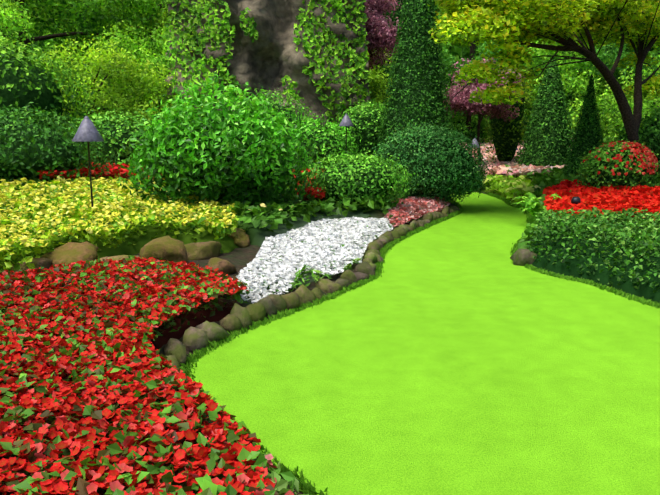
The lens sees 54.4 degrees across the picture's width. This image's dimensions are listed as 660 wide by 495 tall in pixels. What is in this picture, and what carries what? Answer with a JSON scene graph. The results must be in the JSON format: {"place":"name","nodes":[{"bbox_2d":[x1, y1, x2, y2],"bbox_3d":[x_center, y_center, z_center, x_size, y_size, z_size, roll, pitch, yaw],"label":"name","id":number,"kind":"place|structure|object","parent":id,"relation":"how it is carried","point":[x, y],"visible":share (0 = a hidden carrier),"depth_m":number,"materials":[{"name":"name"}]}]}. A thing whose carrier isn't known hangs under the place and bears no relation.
{"place":"outdoors","nodes":[
{"label":"outdoors","id":0,"kind":"place"},
{"bbox_2d":[34,191,486,494],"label":"soil","id":1,"kind":"structure","parent":0,"point":[240,258],"depth_m":7.51,"materials":[{"name":"soil"}]},
{"bbox_2d":[0,1,34,55],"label":"tree","id":2,"kind":"object","parent":1,"relation":"on","point":[9,24],"visible":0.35,"depth_m":19.11,"materials":[{"name":"green plant"}]},
{"bbox_2d":[0,31,99,136],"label":"shrub","id":3,"kind":"object","parent":1,"relation":"on","point":[24,81],"visible":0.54,"depth_m":15.95,"materials":[{"name":"green plant"}]},
{"bbox_2d":[0,101,119,185],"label":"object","id":4,"kind":"object","parent":1,"relation":"on","point":[29,147],"visible":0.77,"depth_m":11.69,"materials":[{"name":"green plant"}]},
{"bbox_2d":[0,0,168,68],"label":"tree","id":5,"kind":"object","parent":1,"relation":"on","point":[95,15],"visible":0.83,"depth_m":24.95,"materials":[{"name":"green plant"}]},
{"bbox_2d":[72,116,103,212],"bbox_3d":[-3.093,-0.883,8.294,0.388,1.601,0.388,0,10,-2],"label":"path light","id":6,"kind":"object","parent":1,"relation":"on","point":[87,131],"visible":0.88,"depth_m":8.10,"materials":[{"name":"metal"}]},
{"bbox_2d":[71,140,105,166],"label":"conifer shrub","id":7,"kind":"object","parent":1,"relation":"on","point":[104,163],"visible":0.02,"depth_m":13.78,"materials":[{"name":"green plant"}]},
{"bbox_2d":[10,0,169,130],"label":"tree","id":8,"kind":"object","parent":1,"relation":"on","point":[151,17],"visible":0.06,"depth_m":28.07,"materials":[{"name":"green plant"}]},
{"bbox_2d":[33,34,180,130],"bbox_3d":[-7.583,-4.540,20.279,5.896,4.232,5.728,0,10,-2],"label":"bush","id":9,"kind":"object","parent":1,"relation":"on","point":[108,64],"visible":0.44,"depth_m":19.54,"materials":[{"name":"green plant"}]},
{"bbox_2d":[0,176,238,271],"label":"yellow flower bed","id":10,"kind":"object","parent":1,"relation":"on","point":[55,202],"visible":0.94,"depth_m":8.26,"materials":[{"name":"yellow plant"}]},
{"bbox_2d":[70,104,168,169],"bbox_3d":[-4.997,-2.365,15.288,3.001,2.033,2.780,0,10,-2],"label":"shrub","id":11,"kind":"object","parent":1,"relation":"on","point":[118,132],"visible":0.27,"depth_m":14.60,"materials":[{"name":"green plant"}]},
{"bbox_2d":[87,16,177,108],"bbox_3d":[-5.947,-5.867,24.003,5.795,5.503,5.788,-6,12,-28],"label":"bush","id":12,"kind":"object","parent":1,"relation":"on","point":[132,48],"visible":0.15,"depth_m":22.18,"materials":[{"name":"green plant"}]},
{"bbox_2d":[0,255,278,494],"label":"red flower bed","id":13,"kind":"object","parent":1,"relation":"on","point":[152,377],"visible":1,"depth_m":3.28,"materials":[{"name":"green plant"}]},
{"bbox_2d":[37,161,325,204],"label":"red flowers","id":14,"kind":"object","parent":1,"relation":"on","point":[122,171],"visible":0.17,"depth_m":12.22,"materials":[{"name":"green plant"}]},
{"bbox_2d":[117,70,322,209],"bbox_3d":[-1.679,-1.537,10.181,3.290,2.489,2.209,-5,11,-27],"label":"broadleaf shrub","id":15,"kind":"object","parent":1,"relation":"on","point":[211,153],"visible":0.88,"depth_m":9.67,"materials":[{"name":"green plant"}]},
{"bbox_2d":[219,86,320,135],"bbox_3d":[-1.782,-3.286,18.959,3.157,3.042,2.860,0,10,-2],"label":"shrub","id":16,"kind":"object","parent":1,"relation":"on","point":[283,109],"visible":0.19,"depth_m":18.43,"materials":[{"name":"green plant"}]},
{"bbox_2d":[9,205,536,367],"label":"edging rocks","id":17,"kind":"object","parent":1,"relation":"on","point":[168,248],"visible":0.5,"depth_m":6.84,"materials":[{"name":"stone"}]},
{"bbox_2d":[252,442,308,494],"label":"edging plants","id":18,"kind":"object","parent":1,"relation":"on","point":[280,486],"visible":0.35,"depth_m":2.62,"materials":[{"name":"green plant"}]},
{"bbox_2d":[234,216,393,304],"bbox_3d":[-0.177,-0.007,8.279,1.389,0.234,5.237,2,10,13],"label":"white flower bed","id":19,"kind":"object","parent":1,"relation":"on","point":[344,236],"visible":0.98,"depth_m":7.67,"materials":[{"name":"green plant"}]},
{"bbox_2d":[286,258,361,293],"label":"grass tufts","id":20,"kind":"object","parent":1,"relation":"on","point":[299,271],"visible":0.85,"depth_m":6.65,"materials":[{"name":"green plant"}]},
{"bbox_2d":[284,113,365,169],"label":"shrub","id":21,"kind":"object","parent":1,"relation":"on","point":[325,140],"visible":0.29,"depth_m":16.30,"materials":[{"name":"green plant"}]},
{"bbox_2d":[0,174,659,494],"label":"soil bed","id":22,"kind":"object","parent":1,"relation":"on","point":[257,235],"visible":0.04,"depth_m":7.33,"materials":[{"name":"black soil"}]},
{"bbox_2d":[484,174,536,207],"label":"shrub","id":23,"kind":"object","parent":22,"relation":"on","point":[510,187],"visible":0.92,"depth_m":16.27,"materials":[{"name":"green plant"}]},
{"bbox_2d":[339,114,353,158],"bbox_3d":[0.394,-2.245,15.623,0.367,1.985,0.367,0,10,-2],"label":"path light","id":24,"kind":"object","parent":1,"relation":"on","point":[346,121],"visible":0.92,"depth_m":15.40,"materials":[{"name":"metal"}]},
{"bbox_2d":[302,150,418,210],"bbox_3d":[0.509,-1.103,11.553,2.211,1.319,1.843,0,10,-2],"label":"light green shrub","id":25,"kind":"object","parent":1,"relation":"on","point":[360,178],"visible":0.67,"depth_m":11.12,"materials":[{"name":"green plant"}]},
{"bbox_2d":[334,98,388,161],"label":"shrub","id":26,"kind":"object","parent":1,"relation":"on","point":[366,121],"visible":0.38,"depth_m":20.37,"materials":[{"name":"green plant"}]},
{"bbox_2d":[368,49,392,108],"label":"bush","id":27,"kind":"object","parent":1,"relation":"on","point":[377,87],"visible":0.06,"depth_m":28.72,"materials":[{"name":"green plant"}]},
{"bbox_2d":[364,0,401,70],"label":"purple tree","id":28,"kind":"object","parent":1,"relation":"on","point":[381,34],"visible":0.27,"depth_m":23.14,"materials":[{"name":"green plant"}]},
{"bbox_2d":[375,0,404,112],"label":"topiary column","id":29,"kind":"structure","parent":1,"relation":"on","point":[396,14],"depth_m":30.65,"materials":[{"name":"green plant"}]},
{"bbox_2d":[376,0,454,161],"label":"conical topiary tree","id":30,"kind":"object","parent":1,"relation":"on","point":[418,93],"visible":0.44,"depth_m":19.18,"materials":[{"name":"green plant"}]},
{"bbox_2d":[384,196,450,226],"bbox_3d":[1.522,-0.738,12.122,0.840,0.313,3.802,5,11,26],"label":"pink flower bed","id":31,"kind":"object","parent":1,"relation":"on","point":[409,209],"visible":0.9,"depth_m":11.78,"materials":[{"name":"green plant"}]},
{"bbox_2d":[372,118,495,205],"bbox_3d":[2.119,-1.777,13.539,2.709,1.853,2.466,0,10,-2],"label":"clipped ball shrub","id":32,"kind":"object","parent":1,"relation":"on","point":[442,166],"visible":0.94,"depth_m":12.89,"materials":[{"name":"green plant"}]},
{"bbox_2d":[445,114,492,142],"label":"shrub","id":33,"kind":"object","parent":1,"relation":"on","point":[466,131],"visible":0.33,"depth_m":33.38,"materials":[{"name":"green plant"}]},
{"bbox_2d":[469,40,475,64],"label":"tree","id":34,"kind":"object","parent":1,"relation":"on","point":[472,49],"visible":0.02,"depth_m":40.90,"materials":[{"name":"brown plant"}]},
{"bbox_2d":[470,138,479,153],"bbox_3d":[4.414,-2.639,19.683,0.347,1.440,0.347,0,10,-2],"label":"path light","id":35,"kind":"object","parent":1,"relation":"on","point":[475,142],"visible":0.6,"depth_m":19.50,"materials":[{"name":"metal"}]},
{"bbox_2d":[443,58,525,164],"bbox_3d":[4.877,-4.147,20.789,2.765,3.903,2.692,-7,13,-35],"label":"purple tree","id":36,"kind":"object","parent":1,"relation":"on","point":[459,101],"visible":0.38,"depth_m":20.28,"materials":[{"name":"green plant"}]},
{"bbox_2d":[439,38,540,140],"bbox_3d":[7.195,-7.896,33.252,7.726,5.927,7.317,0,10,-2],"label":"tree","id":37,"kind":"object","parent":1,"relation":"on","point":[449,68],"visible":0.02,"depth_m":31.96,"materials":[{"name":"green plant"}]},
{"bbox_2d":[477,109,531,140],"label":"shrub","id":38,"kind":"object","parent":1,"relation":"on","point":[525,123],"visible":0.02,"depth_m":35.36,"materials":[{"name":"green plant"}]},
{"bbox_2d":[485,64,534,161],"bbox_3d":[6.101,-4.072,22.296,1.788,4.849,1.765,0,10,-2],"label":"lime shrub","id":39,"kind":"object","parent":1,"relation":"on","point":[505,137],"visible":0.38,"depth_m":21.95,"materials":[{"name":"green plant"}]},
{"bbox_2d":[460,138,572,177],"bbox_3d":[7.516,-4.399,29.213,7.395,1.365,22.500,4,11,20],"label":"flower bed","id":40,"kind":"object","parent":1,"relation":"on","point":[505,168],"visible":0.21,"depth_m":19.72,"materials":[{"name":"pink plant"}]},
{"bbox_2d":[508,192,561,215],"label":"fern","id":41,"kind":"object","parent":1,"relation":"on","point":[532,199],"visible":0.6,"depth_m":11.18,"materials":[{"name":"green plant"}]},
{"bbox_2d":[427,0,659,142],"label":"japanese maple tree","id":42,"kind":"object","parent":1,"relation":"on","point":[568,24],"visible":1,"depth_m":12.43,"materials":[{"name":"green plant"}]},
{"bbox_2d":[514,57,574,166],"bbox_3d":[6.978,-4.111,20.464,2.235,3.890,2.277,0,10,-2],"label":"topiary yew","id":43,"kind":"object","parent":1,"relation":"on","point":[548,137],"visible":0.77,"depth_m":20.03,"materials":[{"name":"green plant"}]},
{"bbox_2d":[519,39,629,120],"bbox_3d":[10.645,-7.537,30.947,7.803,6.027,6.536,0,10,-2],"label":"tree","id":44,"kind":"object","parent":1,"relation":"on","point":[573,81],"visible":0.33,"depth_m":29.29,"materials":[{"name":"green plant"}]},
{"bbox_2d":[571,197,580,203],"bbox_3d":[3.930,-0.511,10.293,0.150,0.606,0.150,0,10,-2],"label":"path light","id":45,"kind":"object","parent":1,"relation":"on","point":[575,200],"visible":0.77,"depth_m":10.20,"materials":[{"name":"grey metal"}]},
{"bbox_2d":[563,74,603,176],"bbox_3d":[6.795,-3.043,16.883,1.358,3.017,1.349,0,10,-2],"label":"topiary cone","id":46,"kind":"object","parent":1,"relation":"on","point":[588,132],"visible":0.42,"depth_m":16.68,"materials":[{"name":"green plant"}]},
{"bbox_2d":[527,206,659,292],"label":"hedge","id":47,"kind":"object","parent":1,"relation":"on","point":[620,225],"visible":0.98,"depth_m":7.45,"materials":[{"name":"green plant"}]},
{"bbox_2d":[543,179,659,226],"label":"red flower bed","id":48,"kind":"object","parent":1,"relation":"on","point":[644,197],"visible":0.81,"depth_m":10.86,"materials":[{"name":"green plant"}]},
{"bbox_2d":[566,55,659,143],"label":"tree","id":49,"kind":"object","parent":1,"relation":"on","point":[610,105],"visible":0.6,"depth_m":21.13,"materials":[{"name":"green plant"}]},
{"bbox_2d":[567,38,659,140],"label":"tree","id":50,"kind":"object","parent":1,"relation":"on","point":[604,55],"visible":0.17,"depth_m":28.32,"materials":[{"name":"green plant"}]},
{"bbox_2d":[570,138,659,189],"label":"red flowering shrub","id":51,"kind":"object","parent":1,"relation":"on","point":[627,163],"visible":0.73,"depth_m":12.64,"materials":[{"name":"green plant"}]},
{"bbox_2d":[612,102,659,177],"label":"shrub","id":52,"kind":"object","parent":1,"relation":"on","point":[649,135],"visible":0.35,"depth_m":15.77,"materials":[{"name":"green plant"}]},
{"bbox_2d":[6,1,659,137],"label":"hillside terrain","id":53,"kind":"structure","parent":0,"point":[36,43],"depth_m":43.62,"materials":[{"name":"green plant"}]},
{"bbox_2d":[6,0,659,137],"bbox_3d":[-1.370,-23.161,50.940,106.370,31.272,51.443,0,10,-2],"label":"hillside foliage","id":54,"kind":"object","parent":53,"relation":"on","point":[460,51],"visible":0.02,"depth_m":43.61,"materials":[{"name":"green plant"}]},
{"bbox_2d":[179,192,659,494],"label":"lawn","id":55,"kind":"structure","parent":0,"point":[460,354],"depth_m":4.32,"materials":[{"name":"green plant"}]},
{"label":"ground","id":56,"kind":"structure","parent":0,"visible":0},
{"bbox_2d":[159,0,372,156],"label":"quarry rock face","id":57,"kind":"object","parent":56,"relation":"on","point":[311,52],"visible":0.46,"depth_m":21.44},
{"bbox_2d":[0,133,659,251],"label":"green groundcover","id":58,"kind":"object","parent":56,"relation":"on","point":[540,182],"visible":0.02,"depth_m":10.24,"materials":[{"name":"green plant"}]}
]}

